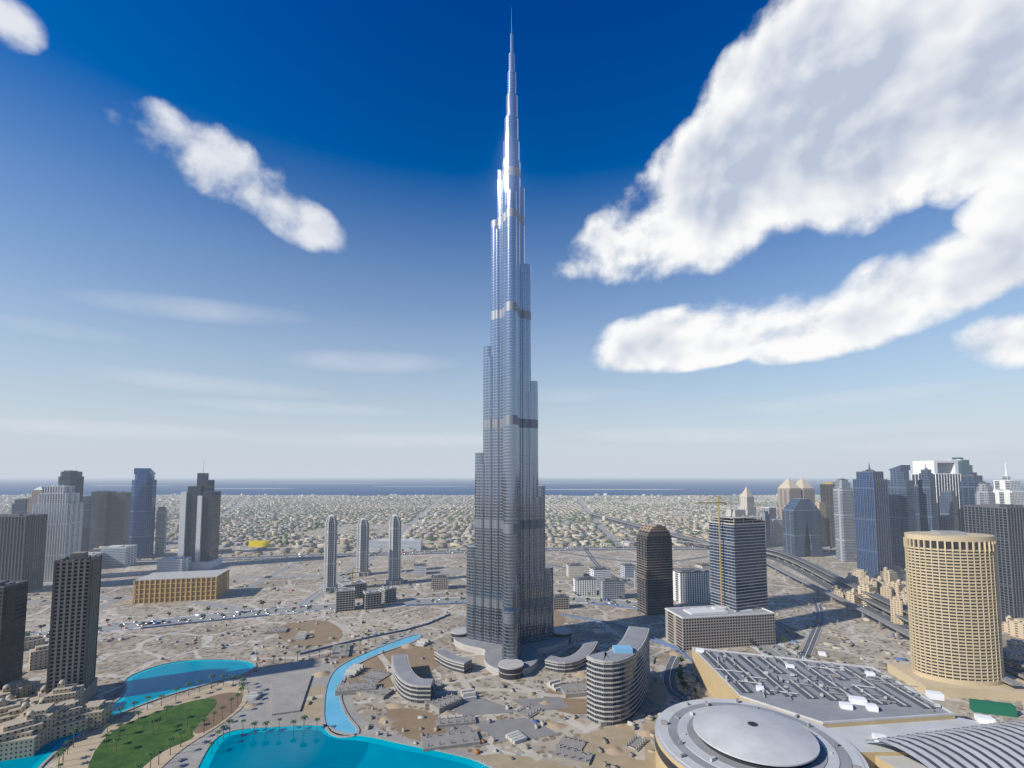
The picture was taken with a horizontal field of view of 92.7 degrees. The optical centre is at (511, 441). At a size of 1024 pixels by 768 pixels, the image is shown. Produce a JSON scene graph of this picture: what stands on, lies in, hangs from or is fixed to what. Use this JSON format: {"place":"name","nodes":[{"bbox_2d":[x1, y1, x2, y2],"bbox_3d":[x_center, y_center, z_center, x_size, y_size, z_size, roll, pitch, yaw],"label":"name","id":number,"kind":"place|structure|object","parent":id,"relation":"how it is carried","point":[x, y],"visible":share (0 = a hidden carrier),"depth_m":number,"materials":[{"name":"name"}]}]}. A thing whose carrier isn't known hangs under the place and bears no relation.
{"place":"outdoors","nodes":[
{"label":"outdoors","id":0,"kind":"place"},
{"bbox_2d":[53,683,247,767],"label":"walkway","id":1,"kind":"structure","parent":0,"point":[80,754],"depth_m":390.77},
{"bbox_2d":[88,698,216,767],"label":"park lawn","id":2,"kind":"structure","parent":0,"point":[137,743],"depth_m":393.59,"materials":[{"name":"plant"}]},
{"bbox_2d":[194,692,240,732],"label":"dirt patch","id":3,"kind":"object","parent":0,"point":[222,699],"depth_m":435.61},
{"bbox_2d":[0,661,473,767],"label":"lake water","id":4,"kind":"structure","parent":0,"point":[299,749],"depth_m":375.26,"materials":[{"name":"liquid"}]},
{"bbox_2d":[324,635,419,735],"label":"channel water","id":5,"kind":"structure","parent":0,"point":[336,718],"depth_m":465.98,"materials":[{"name":"liquid"}]},
{"bbox_2d":[304,619,650,760],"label":"site haul roads","id":6,"kind":"structure","parent":0,"point":[639,754],"depth_m":472.77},
{"bbox_2d":[301,679,668,767],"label":"plaza compacted dirt","id":7,"kind":"structure","parent":0,"point":[621,736],"depth_m":379.84,"materials":[{"name":"soil"}]},
{"bbox_2d":[0,477,1023,767],"bbox_3d":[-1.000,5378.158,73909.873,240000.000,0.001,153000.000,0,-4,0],"label":"ground","id":8,"kind":"structure","parent":0,"point":[120,661],"depth_m":689.91,"materials":[{"name":"sand"}]},
{"bbox_2d":[0,580,28,688],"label":"skyscraper","id":9,"kind":"structure","parent":8,"relation":"on","point":[13,600],"depth_m":448.51,"materials":[{"name":"brown glass"}]},
{"bbox_2d":[11,496,27,513],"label":"skyscraper","id":10,"kind":"structure","parent":8,"relation":"on","point":[19,506],"depth_m":1227.64,"materials":[{"name":"grey glass"}]},
{"bbox_2d":[0,514,47,591],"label":"skyscraper","id":11,"kind":"structure","parent":8,"relation":"on","point":[22,545],"depth_m":877.57,"materials":[{"name":"grey glass"}]},
{"bbox_2d":[27,486,43,513],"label":"brown tower","id":12,"kind":"structure","parent":8,"relation":"on","point":[33,499],"depth_m":1199.29,"materials":[{"name":"stone"}]},
{"bbox_2d":[24,634,48,694],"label":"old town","id":13,"kind":"object","parent":8,"relation":"on","point":[36,646],"visible":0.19,"depth_m":532.80},
{"bbox_2d":[0,679,112,760],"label":"apartment buildings","id":14,"kind":"structure","parent":8,"relation":"on","point":[32,724],"depth_m":397.10,"materials":[{"name":"concrete"}]},
{"bbox_2d":[32,485,83,581],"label":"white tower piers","id":15,"kind":"structure","parent":8,"relation":"on","point":[61,506],"depth_m":978.71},
{"bbox_2d":[39,551,101,705],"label":"skyscraper","id":16,"kind":"structure","parent":8,"relation":"on","point":[73,632],"depth_m":450.77,"materials":[{"name":"concrete"}]},
{"bbox_2d":[58,469,83,501],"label":"skyscraper","id":17,"kind":"structure","parent":8,"relation":"on","point":[71,478],"depth_m":1211.86,"materials":[{"name":"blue glass"}]},
{"bbox_2d":[81,492,95,551],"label":"skyscraper","id":18,"kind":"structure","parent":8,"relation":"on","point":[88,524],"depth_m":1290.28,"materials":[{"name":"grey glass"}]},
{"bbox_2d":[88,552,103,566],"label":"low-rise building","id":19,"kind":"structure","parent":8,"relation":"on","point":[92,554],"depth_m":1109.47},
{"bbox_2d":[91,491,116,547],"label":"skyscraper","id":20,"kind":"structure","parent":8,"relation":"on","point":[102,517],"depth_m":1429.85,"materials":[{"name":"grey glass"}]},
{"bbox_2d":[100,545,136,566],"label":"low-rise building","id":21,"kind":"structure","parent":8,"relation":"on","point":[120,555],"depth_m":1129.18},
{"bbox_2d":[108,491,130,545],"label":"dark tower block","id":22,"kind":"structure","parent":8,"relation":"on","point":[120,506],"depth_m":1448.73,"materials":[{"name":"grey glass"}]},
{"bbox_2d":[128,468,156,558],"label":"skyscraper","id":23,"kind":"structure","parent":8,"relation":"on","point":[142,510],"depth_m":1248.22,"materials":[{"name":"glass"}]},
{"bbox_2d":[155,506,167,555],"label":"skyscraper","id":24,"kind":"structure","parent":8,"relation":"on","point":[161,532],"depth_m":1287.44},
{"bbox_2d":[157,557,191,571],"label":"low-rise building","id":25,"kind":"structure","parent":8,"relation":"on","point":[171,564],"depth_m":1057.19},
{"bbox_2d":[132,569,229,603],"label":"office building","id":26,"kind":"structure","parent":8,"relation":"on","point":[157,587],"depth_m":821.79,"materials":[{"name":"brown concrete"}]},
{"bbox_2d":[178,462,221,568],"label":"skyscraper","id":27,"kind":"structure","parent":8,"relation":"on","point":[199,524],"depth_m":1120.44,"materials":[{"name":"grey glass"}]},
{"bbox_2d":[249,541,269,548],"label":"billboard","id":28,"kind":"object","parent":8,"relation":"on","point":[252,544],"visible":1,"depth_m":1403.91,"materials":[{"name":"metal"}]},
{"bbox_2d":[31,660,489,767],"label":"lake water shallows","id":29,"kind":"structure","parent":8,"relation":"on","point":[207,759],"depth_m":389.65,"materials":[{"name":"liquid"}]},
{"bbox_2d":[38,631,495,767],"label":"quay promenade","id":30,"kind":"structure","parent":8,"relation":"on","point":[283,688],"depth_m":441.09,"materials":[{"name":"concrete"}]},
{"bbox_2d":[102,609,447,661],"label":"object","id":31,"kind":"structure","parent":8,"relation":"on","point":[251,653],"depth_m":625.57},
{"bbox_2d":[320,514,337,592],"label":"slim tower","id":32,"kind":"structure","parent":8,"relation":"on","point":[330,556],"depth_m":891.63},
{"bbox_2d":[27,560,636,601],"bbox_3d":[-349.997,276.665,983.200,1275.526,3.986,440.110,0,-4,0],"label":"buildings","id":33,"kind":"structure","parent":8,"relation":"on","point":[243,585],"depth_m":938.73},
{"bbox_2d":[335,586,354,611],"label":"building","id":34,"kind":"structure","parent":8,"relation":"on","point":[345,598],"depth_m":759.14,"materials":[{"name":"concrete"}]},
{"bbox_2d":[338,579,366,597],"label":"building","id":35,"kind":"structure","parent":8,"relation":"on","point":[360,585],"depth_m":843.70,"materials":[{"name":"concrete"}]},
{"bbox_2d":[353,518,370,576],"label":"slim tower","id":36,"kind":"structure","parent":8,"relation":"on","point":[362,552],"depth_m":1033.21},
{"bbox_2d":[363,589,381,609],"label":"building","id":37,"kind":"structure","parent":8,"relation":"on","point":[372,599],"depth_m":771.80,"materials":[{"name":"concrete"}]},
{"bbox_2d":[0,499,776,518],"bbox_3d":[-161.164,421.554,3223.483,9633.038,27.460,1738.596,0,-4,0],"label":"city","id":38,"kind":"object","parent":8,"relation":"on","point":[383,506],"visible":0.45,"depth_m":3082.15},
{"bbox_2d":[380,586,396,603],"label":"building","id":39,"kind":"structure","parent":8,"relation":"on","point":[389,593],"depth_m":807.59,"materials":[{"name":"concrete"}]},
{"bbox_2d":[385,514,402,585],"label":"slim tower","id":40,"kind":"structure","parent":8,"relation":"on","point":[394,556],"depth_m":949.00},
{"bbox_2d":[369,539,421,550],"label":"long white building","id":41,"kind":"structure","parent":8,"relation":"on","point":[378,544],"depth_m":1371.25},
{"bbox_2d":[93,527,705,555],"bbox_3d":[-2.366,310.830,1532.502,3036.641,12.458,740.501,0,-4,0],"label":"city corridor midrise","id":42,"kind":"structure","parent":8,"relation":"on","point":[309,547],"depth_m":1490.35,"materials":[{"name":"concrete"}]},
{"bbox_2d":[0,495,817,544],"bbox_3d":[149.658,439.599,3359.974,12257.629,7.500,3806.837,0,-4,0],"label":"houses","id":43,"kind":"structure","parent":8,"relation":"on","point":[451,519],"depth_m":2658.79,"materials":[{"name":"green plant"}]},
{"bbox_2d":[0,493,820,501],"bbox_3d":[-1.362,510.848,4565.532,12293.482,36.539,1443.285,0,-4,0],"label":"city","id":44,"kind":"object","parent":8,"relation":"on","point":[644,497],"visible":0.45,"depth_m":4588.97},
{"bbox_2d":[391,654,433,703],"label":"curved building","id":45,"kind":"structure","parent":8,"relation":"on","point":[410,685],"depth_m":462.00,"materials":[{"name":"concrete"}]},
{"bbox_2d":[29,548,805,658],"bbox_3d":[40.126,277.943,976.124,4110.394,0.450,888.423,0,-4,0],"label":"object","id":46,"kind":"structure","parent":8,"relation":"on","point":[761,652],"depth_m":772.21,"materials":[{"name":"concrete"}]},
{"bbox_2d":[141,602,696,702],"bbox_3d":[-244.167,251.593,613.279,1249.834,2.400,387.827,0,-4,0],"label":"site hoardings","id":47,"kind":"object","parent":8,"relation":"on","point":[656,640],"visible":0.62,"depth_m":682.34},
{"bbox_2d":[414,563,425,574],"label":"midrise block","id":48,"kind":"structure","parent":8,"relation":"on","point":[419,568],"depth_m":1037.90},
{"bbox_2d":[27,496,831,658],"bbox_3d":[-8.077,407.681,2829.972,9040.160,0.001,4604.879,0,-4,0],"label":"roads","id":49,"kind":"structure","parent":8,"relation":"on","point":[318,593],"depth_m":815.86,"materials":[{"name":"asphalt"}]},
{"bbox_2d":[38,597,790,654],"bbox_3d":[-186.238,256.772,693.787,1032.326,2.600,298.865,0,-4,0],"label":"traffic bodies","id":50,"kind":"object","parent":49,"relation":"on","point":[151,622],"visible":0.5,"depth_m":707.52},
{"bbox_2d":[38,598,789,653],"bbox_3d":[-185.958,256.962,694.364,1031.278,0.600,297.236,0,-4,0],"label":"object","id":51,"kind":"object","parent":50,"relation":"on","point":[307,608],"visible":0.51,"depth_m":723.48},
{"bbox_2d":[277,610,586,740],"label":"dirt patches","id":52,"kind":"object","parent":8,"relation":"on","point":[409,721],"visible":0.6,"depth_m":540.29,"materials":[{"name":"soil"}]},
{"bbox_2d":[431,575,448,589],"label":"midrise block","id":53,"kind":"structure","parent":8,"relation":"on","point":[439,582],"depth_m":901.21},
{"bbox_2d":[243,629,655,744],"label":"site cabins","id":54,"kind":"object","parent":8,"relation":"on","point":[513,737],"visible":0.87,"depth_m":479.84,"materials":[{"name":"metal"}]},
{"bbox_2d":[434,649,471,673],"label":"curved building","id":55,"kind":"structure","parent":8,"relation":"on","point":[447,659],"depth_m":529.00,"materials":[{"name":"concrete"}]},
{"bbox_2d":[264,615,655,765],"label":"concrete works","id":56,"kind":"structure","parent":8,"relation":"on","point":[569,748],"depth_m":436.39,"materials":[{"name":"concrete"}]},
{"bbox_2d":[243,609,682,755],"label":"spoil heaps","id":57,"kind":"object","parent":8,"relation":"on","point":[614,750],"visible":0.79,"depth_m":433.47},
{"bbox_2d":[154,511,776,546],"bbox_3d":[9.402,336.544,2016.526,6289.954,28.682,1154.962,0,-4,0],"label":"city","id":58,"kind":"object","parent":8,"relation":"on","point":[228,528],"visible":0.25,"depth_m":1929.38},
{"bbox_2d":[306,657,688,767],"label":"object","id":59,"kind":"structure","parent":8,"relation":"on","point":[532,720],"depth_m":413.04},
{"bbox_2d":[444,697,569,747],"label":"paved plaza","id":60,"kind":"structure","parent":8,"relation":"on","point":[498,730],"depth_m":416.83,"materials":[{"name":"concrete"}]},
{"bbox_2d":[466,8,553,659],"bbox_3d":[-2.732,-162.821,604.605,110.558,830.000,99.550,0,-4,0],"label":"skyscraper","id":61,"kind":"structure","parent":8,"relation":"on","point":[509,596],"depth_m":606.64,"materials":[{"name":"metal"}]},
{"bbox_2d":[451,627,571,679],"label":"tower podium","id":62,"kind":"object","parent":8,"relation":"on","point":[510,669],"visible":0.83,"depth_m":574.07,"materials":[{"name":"concrete"}]},
{"bbox_2d":[553,594,568,609],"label":"midrise block","id":63,"kind":"structure","parent":8,"relation":"on","point":[560,601],"depth_m":767.71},
{"bbox_2d":[545,640,597,672],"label":"curved building","id":64,"kind":"structure","parent":8,"relation":"on","point":[576,661],"depth_m":528.20,"materials":[{"name":"concrete"}]},
{"bbox_2d":[566,563,583,577],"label":"midrise block","id":65,"kind":"structure","parent":8,"relation":"on","point":[574,570],"depth_m":1007.10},
{"bbox_2d":[573,576,596,595],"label":"midrise block","id":66,"kind":"structure","parent":8,"relation":"on","point":[584,585],"depth_m":857.65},
{"bbox_2d":[589,566,610,583],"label":"midrise block","id":67,"kind":"structure","parent":8,"relation":"on","point":[596,572],"depth_m":954.54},
{"bbox_2d":[599,578,624,599],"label":"midrise block","id":68,"kind":"structure","parent":8,"relation":"on","point":[612,588],"depth_m":830.56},
{"bbox_2d":[586,626,649,725],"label":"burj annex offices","id":69,"kind":"structure","parent":8,"relation":"on","point":[618,678],"depth_m":419.52,"materials":[{"name":"concrete"}]},
{"bbox_2d":[620,563,635,577],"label":"midrise block","id":70,"kind":"structure","parent":8,"relation":"on","point":[626,570],"depth_m":1009.07,"materials":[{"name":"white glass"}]},
{"bbox_2d":[634,569,636,587],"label":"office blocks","id":71,"kind":"structure","parent":8,"relation":"on","point":[635,578],"depth_m":917.77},
{"bbox_2d":[636,523,673,615],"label":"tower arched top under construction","id":72,"kind":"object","parent":8,"relation":"on","point":[655,593],"visible":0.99,"depth_m":744.96,"materials":[{"name":"brown concrete"}]},
{"bbox_2d":[627,691,698,753],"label":"site clutter","id":73,"kind":"object","parent":8,"relation":"on","point":[633,724],"visible":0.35,"depth_m":410.96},
{"bbox_2d":[673,562,709,602],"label":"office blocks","id":74,"kind":"structure","parent":8,"relation":"on","point":[690,585],"depth_m":813.93,"materials":[{"name":"concrete"}]},
{"bbox_2d":[695,563,709,579],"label":"midrise block","id":75,"kind":"structure","parent":8,"relation":"on","point":[705,566],"depth_m":989.88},
{"bbox_2d":[665,605,775,650],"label":"parking garage","id":76,"kind":"structure","parent":8,"relation":"on","point":[708,627],"depth_m":601.37,"materials":[{"name":"concrete"}]},
{"bbox_2d":[709,520,767,611],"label":"tower glass under construction","id":77,"kind":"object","parent":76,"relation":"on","point":[743,568],"visible":0.72,"depth_m":633.10},
{"bbox_2d":[694,496,767,605],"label":"tower crane","id":78,"kind":"object","parent":8,"relation":"on","point":[734,516],"visible":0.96,"depth_m":643.93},
{"bbox_2d":[738,487,756,518],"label":"skyscraper","id":79,"kind":"structure","parent":8,"relation":"on","point":[747,500],"depth_m":1439.89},
{"bbox_2d":[654,698,868,767],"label":"domed roof","id":80,"kind":"structure","parent":8,"relation":"on","point":[729,733],"depth_m":331.41,"materials":[{"name":"metal"}]},
{"bbox_2d":[758,511,770,547],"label":"high-rise building","id":81,"kind":"structure","parent":8,"relation":"on","point":[765,517],"depth_m":1431.32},
{"bbox_2d":[761,507,776,518],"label":"tower","id":82,"kind":"structure","parent":8,"relation":"on","point":[771,512],"depth_m":1586.78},
{"bbox_2d":[770,517,783,545],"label":"tower","id":83,"kind":"structure","parent":8,"relation":"on","point":[776,532],"depth_m":1470.12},
{"bbox_2d":[777,479,816,518],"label":"twin towers","id":84,"kind":"structure","parent":8,"relation":"on","point":[788,490],"depth_m":1487.60,"materials":[{"name":"brown stone"}]},
{"bbox_2d":[782,498,821,556],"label":"skyscraper","id":85,"kind":"structure","parent":8,"relation":"on","point":[802,534],"depth_m":1271.97,"materials":[{"name":"blue glass"}]},
{"bbox_2d":[587,512,1023,685],"bbox_3d":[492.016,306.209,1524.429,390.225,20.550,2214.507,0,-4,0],"label":"highway","id":86,"kind":"structure","parent":8,"relation":"on","point":[878,601],"depth_m":855.52,"materials":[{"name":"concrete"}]},
{"bbox_2d":[815,502,826,545],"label":"skyscraper","id":87,"kind":"structure","parent":8,"relation":"on","point":[821,506],"depth_m":1469.33,"materials":[{"name":"stone"}]},
{"bbox_2d":[692,647,954,727],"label":"mall roof","id":88,"kind":"structure","parent":8,"relation":"on","point":[716,684],"depth_m":419.05,"materials":[{"name":"concrete"}]},
{"bbox_2d":[661,649,940,767],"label":"rooftop equipment","id":89,"kind":"object","parent":88,"relation":"on","point":[712,759],"visible":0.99,"depth_m":421.71,"materials":[{"name":"metal"}]},
{"bbox_2d":[820,481,835,546],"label":"skyscraper","id":90,"kind":"structure","parent":8,"relation":"on","point":[826,491],"depth_m":1462.51,"materials":[{"name":"brown glass"}]},
{"bbox_2d":[770,601,909,666],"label":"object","id":91,"kind":"structure","parent":8,"relation":"on","point":[850,644],"depth_m":616.72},
{"bbox_2d":[833,474,855,561],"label":"skyline tower","id":92,"kind":"structure","parent":8,"relation":"on","point":[844,520],"depth_m":1200.82,"materials":[{"name":"glass"}]},
{"bbox_2d":[852,491,855,555],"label":"skyscraper","id":93,"kind":"structure","parent":8,"relation":"on","point":[854,523],"depth_m":1288.83,"materials":[{"name":"blue glass"}]},
{"bbox_2d":[831,565,907,624],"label":"residential buildings","id":94,"kind":"structure","parent":8,"relation":"on","point":[886,582],"depth_m":814.46,"materials":[{"name":"concrete"}]},
{"bbox_2d":[853,464,891,577],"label":"skyscraper","id":95,"kind":"structure","parent":8,"relation":"on","point":[872,524],"depth_m":1009.68,"materials":[{"name":"glass"}]},
{"bbox_2d":[888,465,915,568],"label":"skyscraper","id":96,"kind":"structure","parent":8,"relation":"on","point":[901,502],"depth_m":1061.00,"materials":[{"name":"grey glass"}]},
{"bbox_2d":[914,485,920,530],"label":"skyscraper","id":97,"kind":"structure","parent":8,"relation":"on","point":[917,510],"depth_m":1152.61,"materials":[{"name":"blue glass"}]},
{"bbox_2d":[828,698,1023,767],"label":"mall roof","id":98,"kind":"structure","parent":8,"relation":"on","point":[984,741],"depth_m":330.37,"materials":[{"name":"metal"}]},
{"bbox_2d":[918,463,937,530],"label":"skyline tower","id":99,"kind":"structure","parent":8,"relation":"on","point":[927,501],"depth_m":1082.69,"materials":[{"name":"blue glass"}]},
{"bbox_2d":[911,461,962,531],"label":"skyscraper","id":100,"kind":"structure","parent":8,"relation":"on","point":[947,475],"depth_m":1205.17,"materials":[{"name":"white concrete"}]},
{"bbox_2d":[939,490,958,530],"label":"skyscraper","id":101,"kind":"structure","parent":8,"relation":"on","point":[948,509],"depth_m":1152.47,"materials":[{"name":"blue glass"}]},
{"bbox_2d":[887,530,1023,701],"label":"cylindrical tower","id":102,"kind":"structure","parent":8,"relation":"on","point":[955,634],"depth_m":476.17,"materials":[{"name":"concrete"}]},
{"bbox_2d":[946,457,972,480],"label":"skyscraper","id":103,"kind":"structure","parent":8,"relation":"on","point":[964,467],"depth_m":1267.59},
{"bbox_2d":[960,472,984,531],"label":"skyscraper","id":104,"kind":"structure","parent":8,"relation":"on","point":[970,481],"depth_m":1135.95,"materials":[{"name":"blue glass"}]},
{"bbox_2d":[974,481,995,504],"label":"skyline tower","id":105,"kind":"structure","parent":8,"relation":"on","point":[984,493],"depth_m":1059.97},
{"bbox_2d":[963,501,1023,623],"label":"dark tower block","id":106,"kind":"structure","parent":8,"relation":"on","point":[1002,523],"depth_m":691.07,"materials":[{"name":"grey glass"}]},
{"bbox_2d":[993,462,1023,505],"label":"skyscraper","id":107,"kind":"structure","parent":8,"relation":"on","point":[1007,490],"depth_m":1107.28,"materials":[{"name":"paint"}]},
{"bbox_2d":[1002,615,1023,680],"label":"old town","id":108,"kind":"object","parent":8,"relation":"on","point":[1011,626],"visible":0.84,"depth_m":556.64},
{"bbox_2d":[0,477,1023,495],"bbox_3d":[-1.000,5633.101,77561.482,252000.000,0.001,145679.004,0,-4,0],"label":"sea","id":109,"kind":"structure","parent":0,"point":[708,486],"depth_m":10751.27,"materials":[{"name":"liquid"}]},
{"bbox_2d":[95,483,677,489],"bbox_3d":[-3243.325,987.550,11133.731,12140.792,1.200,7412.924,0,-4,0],"label":"offshore islands","id":110,"kind":"object","parent":109,"relation":"on","point":[398,486],"visible":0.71,"depth_m":9677.27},
{"bbox_2d":[0,0,1023,476],"label":"sky","id":111,"kind":"structure","parent":0,"point":[239,238],"materials":[{"name":"blue"}]},
{"bbox_2d":[136,514,908,700],"bbox_3d":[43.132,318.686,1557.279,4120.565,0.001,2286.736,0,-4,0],"label":"roads","id":112,"kind":"structure","parent":0,"point":[674,691],"depth_m":1039.47,"materials":[{"name":"asphalt"}]},
{"bbox_2d":[37,499,880,698],"bbox_3d":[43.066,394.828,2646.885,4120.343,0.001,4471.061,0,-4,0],"label":"cars","id":113,"kind":"object","parent":112,"relation":"on","point":[575,599],"visible":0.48,"depth_m":778.45,"materials":[{"name":"paint"}]},
{"bbox_3d":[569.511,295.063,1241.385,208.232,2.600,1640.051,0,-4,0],"label":"traffic","id":114,"kind":"object","parent":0,"visible":0},
{"bbox_2d":[252,547,830,559],"bbox_3d":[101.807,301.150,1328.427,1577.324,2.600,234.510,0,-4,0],"label":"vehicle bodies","id":115,"kind":"object","parent":114,"relation":"on","point":[466,550],"visible":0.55,"depth_m":1333.02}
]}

